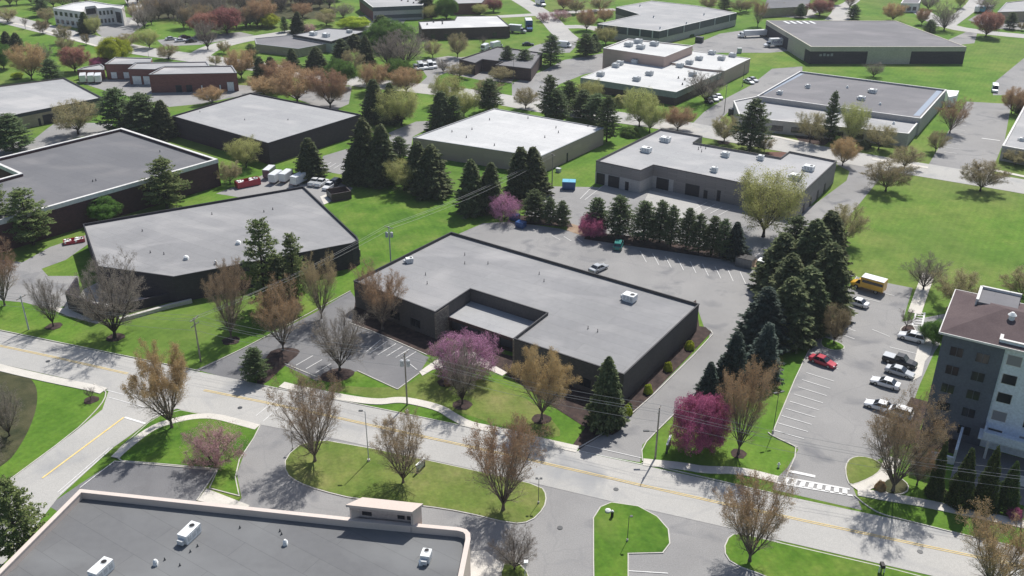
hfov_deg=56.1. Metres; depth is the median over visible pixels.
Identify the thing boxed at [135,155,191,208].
pine tree
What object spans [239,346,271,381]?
pine tree
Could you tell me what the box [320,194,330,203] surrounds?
concrete apron
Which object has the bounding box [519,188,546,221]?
pine tree
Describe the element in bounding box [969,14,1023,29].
parking lot
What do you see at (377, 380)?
kerb
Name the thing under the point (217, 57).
budding tree
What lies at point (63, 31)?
budding tree
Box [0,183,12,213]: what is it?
pine tree
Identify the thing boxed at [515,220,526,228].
dumpster
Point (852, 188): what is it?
parking lot
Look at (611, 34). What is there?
leafing tree
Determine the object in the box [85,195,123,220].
leafing tree
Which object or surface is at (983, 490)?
cone evergreen
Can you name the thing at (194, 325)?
utility pole
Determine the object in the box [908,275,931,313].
sidewalk
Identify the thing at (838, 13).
road
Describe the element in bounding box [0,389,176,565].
side road
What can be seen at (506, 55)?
pine tree
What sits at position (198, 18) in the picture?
red tree
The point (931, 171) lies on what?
road
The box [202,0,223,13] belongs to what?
bare tree
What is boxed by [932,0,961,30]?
bare tree
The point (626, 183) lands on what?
door
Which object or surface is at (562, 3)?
budding tree
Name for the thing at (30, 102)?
warehouse
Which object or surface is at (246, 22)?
bare tree
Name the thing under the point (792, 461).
kerb
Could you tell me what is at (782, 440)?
kerb
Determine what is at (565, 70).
driveway
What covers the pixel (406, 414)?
kerb
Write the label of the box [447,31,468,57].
budding tree
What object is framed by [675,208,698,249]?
pine tree
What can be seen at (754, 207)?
leafing tree
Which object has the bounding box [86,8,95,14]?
window
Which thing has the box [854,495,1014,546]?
kerb
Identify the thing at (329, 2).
bare tree
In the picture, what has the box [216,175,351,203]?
parking lot
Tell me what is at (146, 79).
loading door
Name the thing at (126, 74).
loading door
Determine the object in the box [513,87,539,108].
budding tree
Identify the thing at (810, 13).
road
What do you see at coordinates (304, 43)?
commercial building
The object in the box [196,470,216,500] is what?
kerb
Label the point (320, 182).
pickup truck
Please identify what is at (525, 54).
pine tree
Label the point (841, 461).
power line
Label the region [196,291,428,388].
parking lot
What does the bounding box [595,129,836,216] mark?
warehouse
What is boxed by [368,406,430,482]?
bare tree
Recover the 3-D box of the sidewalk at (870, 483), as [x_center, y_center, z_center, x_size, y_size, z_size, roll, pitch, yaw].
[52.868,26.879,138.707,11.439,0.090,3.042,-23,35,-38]
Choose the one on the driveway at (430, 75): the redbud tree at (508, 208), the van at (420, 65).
the van at (420, 65)
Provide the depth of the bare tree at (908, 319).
176.02 m
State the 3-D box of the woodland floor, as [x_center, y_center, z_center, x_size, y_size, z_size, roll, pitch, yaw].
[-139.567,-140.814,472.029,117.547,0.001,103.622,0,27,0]
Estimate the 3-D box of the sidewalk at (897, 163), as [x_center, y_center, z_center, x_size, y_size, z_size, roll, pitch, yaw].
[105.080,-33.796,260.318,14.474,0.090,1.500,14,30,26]
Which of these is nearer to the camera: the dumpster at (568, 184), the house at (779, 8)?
the dumpster at (568, 184)
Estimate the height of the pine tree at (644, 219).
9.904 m
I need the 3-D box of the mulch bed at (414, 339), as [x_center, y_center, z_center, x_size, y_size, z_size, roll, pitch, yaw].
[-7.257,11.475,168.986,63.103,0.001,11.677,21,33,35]
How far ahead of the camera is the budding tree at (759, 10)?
419.58 m
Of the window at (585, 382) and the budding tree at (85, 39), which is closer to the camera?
the window at (585, 382)
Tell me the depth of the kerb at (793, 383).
159.06 m
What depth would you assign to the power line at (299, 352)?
157.33 m
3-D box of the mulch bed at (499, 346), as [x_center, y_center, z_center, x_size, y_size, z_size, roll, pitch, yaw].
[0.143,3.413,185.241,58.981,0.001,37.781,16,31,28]
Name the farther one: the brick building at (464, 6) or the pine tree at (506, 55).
the brick building at (464, 6)
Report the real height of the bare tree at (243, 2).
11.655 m
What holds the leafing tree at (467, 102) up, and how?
on the ground at (62, 412)
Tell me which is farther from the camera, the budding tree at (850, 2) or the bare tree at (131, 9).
the budding tree at (850, 2)
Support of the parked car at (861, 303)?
on the parking lot at (842, 413)
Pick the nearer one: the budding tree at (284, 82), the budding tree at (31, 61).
the budding tree at (284, 82)
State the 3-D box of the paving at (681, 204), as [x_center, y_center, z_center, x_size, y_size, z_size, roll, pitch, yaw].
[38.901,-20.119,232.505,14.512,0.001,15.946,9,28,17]
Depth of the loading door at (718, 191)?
233.91 m
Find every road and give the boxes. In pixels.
[0,13,1023,193]
[0,331,1023,575]
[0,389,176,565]
[125,0,145,23]
[191,30,293,54]
[498,8,615,17]
[512,0,577,41]
[557,25,596,30]
[794,0,859,17]
[825,6,852,19]
[913,11,1023,37]
[937,0,981,27]
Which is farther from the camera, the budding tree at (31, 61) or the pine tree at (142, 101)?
the budding tree at (31, 61)
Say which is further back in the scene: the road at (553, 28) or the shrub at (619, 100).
the road at (553, 28)
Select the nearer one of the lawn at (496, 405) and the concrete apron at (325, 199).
the lawn at (496, 405)
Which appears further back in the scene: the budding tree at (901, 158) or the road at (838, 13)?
the road at (838, 13)
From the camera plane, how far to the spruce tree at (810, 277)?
171.88 m
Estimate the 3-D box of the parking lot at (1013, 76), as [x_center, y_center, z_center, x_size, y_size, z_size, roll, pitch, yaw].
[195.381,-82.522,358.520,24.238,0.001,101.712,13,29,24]
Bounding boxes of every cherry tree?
[179,418,247,471]
[301,22,315,31]
[535,12,550,21]
[550,10,571,18]
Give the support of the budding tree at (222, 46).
on the ground at (62, 412)
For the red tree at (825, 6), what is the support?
on the ground at (62, 412)
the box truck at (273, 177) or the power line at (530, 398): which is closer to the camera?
the power line at (530, 398)
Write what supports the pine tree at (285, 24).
on the ground at (62, 412)
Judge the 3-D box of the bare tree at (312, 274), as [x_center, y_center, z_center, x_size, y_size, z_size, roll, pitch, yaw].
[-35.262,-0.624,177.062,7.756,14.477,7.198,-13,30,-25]
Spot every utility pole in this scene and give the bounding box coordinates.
[16,294,29,329]
[190,316,201,361]
[385,226,392,261]
[400,351,409,404]
[550,153,554,185]
[643,405,660,458]
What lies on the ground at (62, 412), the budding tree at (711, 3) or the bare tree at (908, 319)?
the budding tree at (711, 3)
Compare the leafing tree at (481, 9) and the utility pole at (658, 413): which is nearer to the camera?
the utility pole at (658, 413)
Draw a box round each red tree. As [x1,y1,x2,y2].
[56,44,91,71]
[185,11,218,32]
[207,5,243,33]
[484,0,503,11]
[805,0,834,15]
[971,10,1004,36]
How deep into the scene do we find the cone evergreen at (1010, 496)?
130.07 m
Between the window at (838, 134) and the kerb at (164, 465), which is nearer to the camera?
the kerb at (164, 465)
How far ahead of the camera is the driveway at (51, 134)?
281.23 m
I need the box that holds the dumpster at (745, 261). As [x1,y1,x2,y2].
[735,254,755,269]
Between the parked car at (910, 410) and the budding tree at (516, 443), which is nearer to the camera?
the budding tree at (516, 443)
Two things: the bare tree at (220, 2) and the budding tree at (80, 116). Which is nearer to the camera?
the budding tree at (80, 116)
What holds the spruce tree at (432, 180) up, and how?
on the ground at (62, 412)
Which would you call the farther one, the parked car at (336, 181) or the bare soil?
the parked car at (336, 181)
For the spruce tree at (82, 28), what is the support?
on the ground at (62, 412)
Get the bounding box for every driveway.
[0,235,87,307]
[33,122,111,145]
[389,121,428,155]
[418,56,463,84]
[512,53,602,100]
[693,66,801,127]
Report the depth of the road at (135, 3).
460.12 m
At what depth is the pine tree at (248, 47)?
352.73 m
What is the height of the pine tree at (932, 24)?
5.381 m
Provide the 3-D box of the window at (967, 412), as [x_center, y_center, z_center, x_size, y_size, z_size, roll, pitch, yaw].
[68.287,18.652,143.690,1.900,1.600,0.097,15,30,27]
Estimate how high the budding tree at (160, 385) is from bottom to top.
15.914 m
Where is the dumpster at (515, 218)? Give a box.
[509,212,519,220]
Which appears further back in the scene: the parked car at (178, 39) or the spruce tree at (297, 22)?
the spruce tree at (297, 22)
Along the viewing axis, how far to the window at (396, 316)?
177.97 m
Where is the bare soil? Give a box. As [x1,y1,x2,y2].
[567,224,585,235]
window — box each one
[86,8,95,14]
[115,12,121,22]
[374,13,421,18]
[390,310,399,320]
[410,317,420,328]
[577,375,590,387]
[771,125,782,130]
[791,127,801,132]
[832,131,842,137]
[851,133,863,139]
[936,400,950,411]
[940,382,955,393]
[944,364,959,376]
[949,346,964,357]
[956,424,971,435]
[961,406,975,418]
[965,389,980,400]
[970,370,985,382]
[974,352,990,364]
[988,427,1002,432]
[991,409,1007,422]
[996,391,1012,404]
[1000,373,1017,385]
[1006,354,1022,367]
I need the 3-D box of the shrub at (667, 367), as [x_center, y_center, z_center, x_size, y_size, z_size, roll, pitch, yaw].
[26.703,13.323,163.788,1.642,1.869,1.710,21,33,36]
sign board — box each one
[415,458,424,471]
[665,435,671,453]
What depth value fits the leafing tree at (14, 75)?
336.31 m
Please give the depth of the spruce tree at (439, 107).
281.36 m
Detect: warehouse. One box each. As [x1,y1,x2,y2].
[0,77,102,134]
[0,128,220,252]
[65,186,360,320]
[173,93,360,164]
[412,108,603,170]
[418,15,509,39]
[459,46,541,80]
[580,38,750,104]
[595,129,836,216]
[597,1,736,42]
[733,71,958,146]
[765,20,966,63]
[999,107,1023,164]
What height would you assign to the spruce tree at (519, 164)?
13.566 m
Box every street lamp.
[358,410,369,461]
[535,477,541,503]
[772,390,784,432]
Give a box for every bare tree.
[0,381,24,436]
[21,275,66,326]
[31,43,53,59]
[60,248,151,338]
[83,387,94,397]
[123,1,145,25]
[132,7,155,27]
[141,0,160,23]
[141,0,166,18]
[142,0,161,18]
[158,0,172,17]
[161,0,184,15]
[163,0,179,17]
[169,4,193,27]
[177,4,199,27]
[186,0,204,14]
[189,0,210,10]
[192,19,222,49]
[195,1,213,14]
[199,255,251,339]
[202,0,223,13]
[211,0,226,8]
[224,0,235,6]
[233,0,250,7]
[238,6,254,27]
[242,7,264,26]
[262,365,344,461]
[272,0,287,10]
[292,0,305,4]
[299,248,336,318]
[304,0,316,8]
[308,306,369,370]
[321,0,334,7]
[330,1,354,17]
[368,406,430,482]
[369,24,430,61]
[371,34,405,63]
[426,346,453,377]
[436,58,451,71]
[439,337,483,403]
[486,521,537,568]
[683,67,727,102]
[862,380,955,491]
[864,61,884,76]
[898,250,953,289]
[899,308,920,328]
[921,0,940,9]
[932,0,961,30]
[976,0,999,10]
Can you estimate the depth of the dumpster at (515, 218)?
222.74 m
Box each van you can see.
[417,61,423,69]
[427,60,433,68]
[480,43,489,49]
[558,40,571,47]
[991,82,998,92]
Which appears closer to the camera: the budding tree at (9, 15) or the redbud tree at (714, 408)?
the redbud tree at (714, 408)
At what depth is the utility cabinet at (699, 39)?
392.65 m
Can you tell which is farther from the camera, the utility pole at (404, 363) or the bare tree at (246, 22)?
the bare tree at (246, 22)
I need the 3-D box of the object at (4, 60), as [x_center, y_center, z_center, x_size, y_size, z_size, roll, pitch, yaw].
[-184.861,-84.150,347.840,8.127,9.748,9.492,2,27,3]
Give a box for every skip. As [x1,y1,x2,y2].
[63,236,84,244]
[234,176,260,188]
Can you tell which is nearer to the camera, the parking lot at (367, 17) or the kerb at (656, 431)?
the kerb at (656, 431)
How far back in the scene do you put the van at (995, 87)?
325.48 m
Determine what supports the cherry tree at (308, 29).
on the ground at (62, 412)
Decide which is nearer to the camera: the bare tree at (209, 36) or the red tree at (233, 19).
the bare tree at (209, 36)
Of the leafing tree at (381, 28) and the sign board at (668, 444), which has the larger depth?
the leafing tree at (381, 28)
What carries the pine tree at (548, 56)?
on the ground at (62, 412)
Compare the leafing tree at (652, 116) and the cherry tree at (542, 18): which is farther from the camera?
the cherry tree at (542, 18)
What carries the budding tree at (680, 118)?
on the ground at (62, 412)
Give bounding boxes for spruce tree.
[0,31,10,46]
[9,32,25,51]
[75,11,95,34]
[117,101,151,136]
[147,100,180,140]
[250,56,264,82]
[259,257,301,320]
[262,56,276,83]
[285,48,302,70]
[287,11,307,33]
[292,137,330,182]
[299,46,327,73]
[329,38,354,61]
[340,116,373,186]
[340,144,369,187]
[345,34,360,51]
[358,35,377,67]
[359,79,390,124]
[362,123,403,188]
[370,14,387,43]
[377,82,406,125]
[401,140,423,190]
[407,144,455,200]
[417,0,438,17]
[423,90,453,130]
[452,158,488,219]
[476,162,507,215]
[502,146,535,201]
[519,146,554,198]
[583,356,630,436]
[588,34,602,52]
[693,361,722,400]
[716,330,752,393]
[717,222,751,261]
[727,286,795,354]
[746,322,785,387]
[747,232,798,299]
[753,252,804,297]
[776,276,825,353]
[793,218,848,294]
[793,264,834,338]
[807,241,857,323]
[820,210,855,277]
[1014,94,1023,112]
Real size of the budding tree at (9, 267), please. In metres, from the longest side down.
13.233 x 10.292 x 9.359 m
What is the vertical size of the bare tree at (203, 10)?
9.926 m
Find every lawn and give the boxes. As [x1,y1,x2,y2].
[327,373,559,436]
[338,196,485,271]
[848,175,1023,285]
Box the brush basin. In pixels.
[0,371,36,465]
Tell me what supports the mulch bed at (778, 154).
on the ground at (62, 412)
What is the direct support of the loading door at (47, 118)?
in the warehouse at (30, 102)
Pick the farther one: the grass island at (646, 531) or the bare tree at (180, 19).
the bare tree at (180, 19)
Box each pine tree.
[0,112,35,152]
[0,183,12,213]
[0,187,55,244]
[0,474,48,565]
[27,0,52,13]
[36,58,64,79]
[92,87,131,129]
[117,92,156,133]
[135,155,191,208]
[238,216,282,304]
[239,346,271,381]
[244,43,262,64]
[279,16,289,31]
[279,232,308,302]
[391,136,411,159]
[447,95,464,122]
[473,78,503,110]
[498,45,514,59]
[515,49,534,59]
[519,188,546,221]
[534,74,564,116]
[538,34,564,65]
[540,196,558,224]
[541,88,572,119]
[552,200,571,226]
[562,80,582,110]
[569,89,595,117]
[573,33,598,55]
[581,92,610,123]
[583,197,610,231]
[595,95,622,141]
[603,194,635,236]
[628,200,662,241]
[647,199,673,242]
[660,204,685,246]
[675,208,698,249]
[684,213,710,253]
[702,215,725,254]
[709,218,733,257]
[716,0,734,9]
[729,98,774,150]
[770,214,808,244]
[794,3,807,16]
[822,90,841,140]
[845,4,861,18]
[920,19,938,31]
[1004,12,1018,28]
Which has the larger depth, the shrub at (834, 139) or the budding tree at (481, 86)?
the budding tree at (481, 86)
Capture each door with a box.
[42,113,54,124]
[111,72,117,78]
[123,72,129,78]
[132,76,141,84]
[143,76,149,84]
[175,85,181,91]
[186,85,192,91]
[227,82,234,90]
[596,173,604,184]
[608,175,619,187]
[625,181,628,190]
[656,177,668,190]
[685,183,699,196]
[703,190,707,198]
[716,190,720,200]
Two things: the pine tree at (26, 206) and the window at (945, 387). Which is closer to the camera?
the window at (945, 387)
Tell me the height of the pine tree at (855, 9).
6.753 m
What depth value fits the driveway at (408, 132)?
284.23 m
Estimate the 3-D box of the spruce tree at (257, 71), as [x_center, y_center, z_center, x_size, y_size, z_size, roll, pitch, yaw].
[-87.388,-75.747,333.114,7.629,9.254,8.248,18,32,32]
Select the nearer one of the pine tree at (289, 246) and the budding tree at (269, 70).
the pine tree at (289, 246)
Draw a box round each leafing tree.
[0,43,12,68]
[9,72,23,78]
[84,14,101,32]
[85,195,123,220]
[93,36,133,60]
[132,27,159,47]
[223,134,262,167]
[258,13,279,27]
[319,8,336,14]
[319,58,357,84]
[334,16,371,28]
[354,64,373,82]
[359,16,415,45]
[370,86,421,125]
[381,157,417,190]
[383,57,413,81]
[422,4,438,17]
[427,73,466,100]
[432,0,458,18]
[446,88,480,116]
[472,2,488,13]
[576,78,604,95]
[593,25,617,44]
[621,86,658,126]
[635,99,668,131]
[733,162,810,237]
[838,98,871,138]
[917,318,942,344]
[955,0,967,5]
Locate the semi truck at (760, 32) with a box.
[737,29,766,37]
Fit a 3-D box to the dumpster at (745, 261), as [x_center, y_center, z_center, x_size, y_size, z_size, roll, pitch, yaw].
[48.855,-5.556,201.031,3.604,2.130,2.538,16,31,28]
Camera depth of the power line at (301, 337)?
157.47 m
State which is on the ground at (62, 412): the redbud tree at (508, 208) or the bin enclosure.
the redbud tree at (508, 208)
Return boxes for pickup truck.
[307,177,318,186]
[314,178,328,186]
[322,181,333,189]
[882,351,917,368]
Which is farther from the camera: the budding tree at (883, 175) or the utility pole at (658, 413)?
the budding tree at (883, 175)
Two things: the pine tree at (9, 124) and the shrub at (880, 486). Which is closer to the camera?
the shrub at (880, 486)
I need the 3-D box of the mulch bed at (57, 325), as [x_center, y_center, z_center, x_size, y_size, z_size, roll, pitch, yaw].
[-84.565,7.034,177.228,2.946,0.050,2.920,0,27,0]
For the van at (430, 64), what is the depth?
351.35 m
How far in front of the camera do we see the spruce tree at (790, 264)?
174.32 m
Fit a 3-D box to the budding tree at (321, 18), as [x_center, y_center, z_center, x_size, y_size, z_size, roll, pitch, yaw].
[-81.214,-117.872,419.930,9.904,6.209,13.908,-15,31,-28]
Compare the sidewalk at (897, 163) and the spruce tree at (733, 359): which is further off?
the sidewalk at (897, 163)
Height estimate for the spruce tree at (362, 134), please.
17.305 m
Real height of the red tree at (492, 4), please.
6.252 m
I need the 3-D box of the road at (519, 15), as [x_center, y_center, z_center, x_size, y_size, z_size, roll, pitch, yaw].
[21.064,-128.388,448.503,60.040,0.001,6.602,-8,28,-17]
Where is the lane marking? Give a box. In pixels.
[58,124,999,572]
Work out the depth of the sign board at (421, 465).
138.45 m
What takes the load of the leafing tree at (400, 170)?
on the ground at (62, 412)
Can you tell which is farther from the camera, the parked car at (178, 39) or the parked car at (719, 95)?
the parked car at (178, 39)
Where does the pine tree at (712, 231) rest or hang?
on the mulch bed at (638, 242)
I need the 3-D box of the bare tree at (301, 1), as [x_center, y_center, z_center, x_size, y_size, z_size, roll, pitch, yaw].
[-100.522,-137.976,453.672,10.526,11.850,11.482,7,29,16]
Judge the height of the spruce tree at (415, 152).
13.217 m
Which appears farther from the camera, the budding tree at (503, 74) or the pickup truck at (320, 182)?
the budding tree at (503, 74)
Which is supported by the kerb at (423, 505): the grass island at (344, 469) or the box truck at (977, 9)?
the grass island at (344, 469)
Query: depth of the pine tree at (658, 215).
208.48 m
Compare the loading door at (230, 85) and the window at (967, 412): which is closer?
the window at (967, 412)
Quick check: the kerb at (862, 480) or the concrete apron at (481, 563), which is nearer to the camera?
the concrete apron at (481, 563)
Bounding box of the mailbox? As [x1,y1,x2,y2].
[878,561,885,572]
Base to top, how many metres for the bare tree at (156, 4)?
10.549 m
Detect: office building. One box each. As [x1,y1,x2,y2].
[0,489,470,575]
[53,1,126,27]
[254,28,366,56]
[353,232,699,400]
[359,0,424,20]
[996,0,1023,21]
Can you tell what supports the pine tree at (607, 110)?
on the ground at (62, 412)
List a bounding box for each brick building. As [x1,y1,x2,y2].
[76,57,238,92]
[454,0,486,14]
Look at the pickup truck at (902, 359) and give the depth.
165.32 m
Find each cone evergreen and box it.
[922,436,947,501]
[943,447,976,512]
[969,445,1001,516]
[996,460,1020,513]
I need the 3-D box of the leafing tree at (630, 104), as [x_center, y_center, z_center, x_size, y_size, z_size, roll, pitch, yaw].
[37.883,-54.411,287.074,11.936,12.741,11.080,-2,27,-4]
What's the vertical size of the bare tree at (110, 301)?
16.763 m
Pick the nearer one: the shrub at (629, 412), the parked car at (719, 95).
the shrub at (629, 412)
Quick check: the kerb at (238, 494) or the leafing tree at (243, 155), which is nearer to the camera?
the kerb at (238, 494)
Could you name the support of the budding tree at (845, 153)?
on the ground at (62, 412)
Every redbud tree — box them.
[87,57,111,65]
[427,327,502,383]
[486,192,522,220]
[578,212,608,237]
[669,390,738,455]
[1006,507,1023,520]
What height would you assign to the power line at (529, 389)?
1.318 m
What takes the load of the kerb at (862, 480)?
on the ground at (62, 412)
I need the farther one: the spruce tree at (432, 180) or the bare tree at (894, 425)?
the spruce tree at (432, 180)
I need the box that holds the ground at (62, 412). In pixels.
[0,0,1023,575]
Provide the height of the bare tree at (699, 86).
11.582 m
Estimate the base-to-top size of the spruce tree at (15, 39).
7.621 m
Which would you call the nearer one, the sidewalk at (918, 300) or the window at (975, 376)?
the window at (975, 376)
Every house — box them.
[763,0,810,17]
[900,0,920,11]
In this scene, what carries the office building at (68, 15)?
on the ground at (62, 412)
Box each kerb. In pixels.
[0,330,199,370]
[10,383,105,479]
[114,461,215,470]
[117,410,260,496]
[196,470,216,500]
[200,291,349,369]
[256,384,577,449]
[285,363,316,376]
[285,440,546,523]
[351,323,426,354]
[358,371,396,388]
[500,560,528,575]
[578,330,712,447]
[593,502,669,575]
[641,392,695,460]
[642,462,772,493]
[724,534,919,575]
[768,432,796,447]
[772,276,856,433]
[784,442,795,480]
[820,337,844,350]
[845,456,880,484]
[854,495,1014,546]
[884,478,908,494]
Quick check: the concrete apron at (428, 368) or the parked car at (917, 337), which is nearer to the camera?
the concrete apron at (428, 368)
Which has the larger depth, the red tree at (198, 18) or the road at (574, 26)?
the road at (574, 26)
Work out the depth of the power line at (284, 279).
175.75 m
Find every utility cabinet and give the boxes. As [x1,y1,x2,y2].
[695,36,703,42]
[728,107,733,114]
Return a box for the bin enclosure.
[326,186,351,201]
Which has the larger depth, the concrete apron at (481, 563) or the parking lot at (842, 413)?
the parking lot at (842, 413)
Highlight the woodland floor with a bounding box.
[125,0,335,18]
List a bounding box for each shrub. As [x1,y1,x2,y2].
[444,377,450,386]
[611,94,627,107]
[620,127,640,138]
[623,404,632,416]
[643,384,652,394]
[663,361,672,371]
[684,340,694,350]
[831,135,843,143]
[857,139,871,149]
[874,480,886,492]
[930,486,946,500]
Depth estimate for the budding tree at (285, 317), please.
165.86 m
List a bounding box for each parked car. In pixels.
[165,36,176,40]
[174,38,186,41]
[178,35,190,37]
[185,38,196,42]
[330,177,342,185]
[522,42,533,45]
[588,263,608,273]
[613,239,623,249]
[704,97,713,103]
[710,95,719,101]
[715,93,723,99]
[743,78,754,83]
[747,76,758,81]
[808,353,837,368]
[849,297,869,308]
[864,398,892,409]
[870,375,900,390]
[881,403,913,420]
[884,364,915,378]
[897,330,926,343]
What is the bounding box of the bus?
[850,273,887,293]
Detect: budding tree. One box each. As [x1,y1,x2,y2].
[0,7,16,21]
[0,236,19,305]
[2,40,45,79]
[32,19,49,31]
[37,7,54,21]
[50,98,101,134]
[51,0,68,4]
[51,24,71,42]
[55,36,75,49]
[80,34,89,44]
[114,32,138,43]
[118,336,191,429]
[155,44,181,58]
[192,84,226,103]
[206,55,222,63]
[213,160,242,183]
[216,41,230,51]
[221,46,255,78]
[240,0,279,25]
[243,75,278,94]
[247,271,306,350]
[258,59,298,78]
[265,63,323,101]
[290,3,312,17]
[305,67,350,107]
[315,12,335,25]
[341,48,364,68]
[349,258,409,329]
[358,61,389,85]
[386,65,423,92]
[422,39,442,57]
[445,63,474,78]
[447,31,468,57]
[460,411,552,510]
[471,77,504,94]
[488,66,515,81]
[503,342,581,419]
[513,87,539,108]
[555,0,573,9]
[564,0,587,13]
[576,7,600,30]
[588,0,615,9]
[597,8,615,20]
[661,105,697,129]
[699,0,716,7]
[710,461,800,561]
[712,115,739,141]
[716,354,783,453]
[729,0,751,12]
[750,0,769,26]
[755,134,776,151]
[793,109,827,142]
[822,303,853,343]
[829,136,862,165]
[833,201,870,238]
[843,0,857,7]
[858,156,919,191]
[861,122,898,149]
[881,2,909,20]
[889,145,927,168]
[905,433,940,485]
[914,6,931,24]
[926,130,952,151]
[928,267,987,300]
[934,96,972,132]
[955,496,1023,575]
[958,158,1011,191]
[994,265,1023,297]
[1001,86,1023,113]
[1003,149,1023,164]
[1017,22,1023,28]
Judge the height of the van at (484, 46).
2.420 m
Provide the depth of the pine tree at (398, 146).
258.97 m
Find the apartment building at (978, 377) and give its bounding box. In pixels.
[921,285,1023,464]
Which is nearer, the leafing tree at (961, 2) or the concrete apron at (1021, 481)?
the concrete apron at (1021, 481)
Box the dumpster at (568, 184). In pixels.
[562,179,575,189]
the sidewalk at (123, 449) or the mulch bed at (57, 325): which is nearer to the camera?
the sidewalk at (123, 449)
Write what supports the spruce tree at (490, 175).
on the ground at (62, 412)
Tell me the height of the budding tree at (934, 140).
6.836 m
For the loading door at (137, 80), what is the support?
in the brick building at (161, 77)
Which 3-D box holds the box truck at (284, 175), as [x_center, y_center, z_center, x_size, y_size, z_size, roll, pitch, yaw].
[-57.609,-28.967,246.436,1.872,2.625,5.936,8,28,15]
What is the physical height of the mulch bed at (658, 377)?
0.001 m
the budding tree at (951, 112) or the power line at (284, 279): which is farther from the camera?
the budding tree at (951, 112)
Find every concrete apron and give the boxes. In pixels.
[52,306,99,323]
[198,488,248,506]
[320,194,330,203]
[419,352,505,375]
[470,550,501,575]
[911,339,932,380]
[1019,475,1023,486]
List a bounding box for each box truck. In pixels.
[79,72,86,82]
[87,72,94,82]
[94,72,101,82]
[262,165,275,177]
[268,169,281,182]
[278,168,292,182]
[290,172,307,185]
[490,40,502,47]
[509,24,526,33]
[525,17,532,30]
[535,0,545,6]
[763,37,782,47]
[974,5,980,11]
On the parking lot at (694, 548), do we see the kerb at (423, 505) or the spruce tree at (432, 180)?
the kerb at (423, 505)
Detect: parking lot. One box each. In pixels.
[0,141,43,156]
[51,462,214,510]
[77,78,262,106]
[96,17,147,37]
[157,32,251,45]
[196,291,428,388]
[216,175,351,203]
[237,425,778,575]
[291,86,351,108]
[320,149,347,173]
[343,15,405,29]
[450,71,512,82]
[460,222,756,461]
[526,162,888,258]
[528,40,576,52]
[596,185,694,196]
[693,30,786,52]
[772,277,944,509]
[929,102,1010,172]
[949,32,976,44]
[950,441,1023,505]
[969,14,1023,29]
[993,58,1023,95]
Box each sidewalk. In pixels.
[0,22,97,46]
[0,364,106,393]
[111,413,259,457]
[279,382,578,451]
[643,458,778,482]
[760,133,811,144]
[851,457,899,489]
[858,488,1023,527]
[872,158,927,168]
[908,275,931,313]
[981,167,1023,176]
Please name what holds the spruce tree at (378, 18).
on the ground at (62, 412)
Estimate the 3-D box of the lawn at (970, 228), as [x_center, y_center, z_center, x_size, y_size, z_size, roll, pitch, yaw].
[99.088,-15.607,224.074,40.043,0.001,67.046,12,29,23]
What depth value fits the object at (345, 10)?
434.60 m
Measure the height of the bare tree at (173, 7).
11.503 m
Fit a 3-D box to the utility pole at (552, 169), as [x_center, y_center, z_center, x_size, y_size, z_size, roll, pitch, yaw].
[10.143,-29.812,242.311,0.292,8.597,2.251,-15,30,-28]
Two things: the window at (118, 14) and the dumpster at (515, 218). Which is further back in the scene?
the window at (118, 14)
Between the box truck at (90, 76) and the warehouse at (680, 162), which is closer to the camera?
the warehouse at (680, 162)
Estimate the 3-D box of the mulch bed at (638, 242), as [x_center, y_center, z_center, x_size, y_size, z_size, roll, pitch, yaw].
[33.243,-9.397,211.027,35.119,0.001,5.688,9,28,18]
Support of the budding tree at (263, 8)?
on the ground at (62, 412)
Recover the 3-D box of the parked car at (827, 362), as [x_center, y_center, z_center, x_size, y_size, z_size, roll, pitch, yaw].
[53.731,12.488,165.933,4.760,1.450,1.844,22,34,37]
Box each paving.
[80,283,142,304]
[645,190,701,220]
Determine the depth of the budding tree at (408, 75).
319.27 m
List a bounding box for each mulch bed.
[44,322,62,329]
[84,396,98,403]
[106,333,124,341]
[221,336,239,344]
[257,347,299,383]
[320,368,354,381]
[353,305,586,426]
[437,378,452,386]
[443,328,512,351]
[453,399,472,409]
[520,215,572,226]
[532,414,551,423]
[567,300,710,448]
[584,232,728,259]
[717,140,729,143]
[731,449,746,458]
[765,152,786,156]
[794,135,831,144]
[883,397,927,445]
[901,325,914,330]
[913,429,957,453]
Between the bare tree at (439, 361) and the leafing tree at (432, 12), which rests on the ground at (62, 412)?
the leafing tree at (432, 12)
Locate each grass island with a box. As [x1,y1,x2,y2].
[120,410,258,493]
[286,441,544,521]
[502,561,527,575]
[594,502,668,575]
[726,534,916,575]
[822,338,843,349]
[846,456,880,483]
[885,479,907,493]
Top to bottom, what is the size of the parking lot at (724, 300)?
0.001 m
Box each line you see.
[0,345,1018,564]
[18,299,185,320]
[19,297,181,318]
[24,307,181,329]
[190,229,389,320]
[192,321,399,356]
[194,319,400,354]
[196,227,385,316]
[196,330,399,365]
[197,315,405,350]
[199,226,383,314]
[393,157,550,227]
[405,355,657,409]
[406,366,657,421]
[407,358,653,411]
[413,352,659,404]
[659,412,1023,479]
[661,410,1023,476]
[662,422,1022,488]
[663,405,1021,470]
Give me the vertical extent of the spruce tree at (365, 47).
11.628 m
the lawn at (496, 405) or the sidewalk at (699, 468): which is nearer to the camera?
the sidewalk at (699, 468)
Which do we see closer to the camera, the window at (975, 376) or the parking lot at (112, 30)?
the window at (975, 376)
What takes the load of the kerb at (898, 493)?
on the ground at (62, 412)

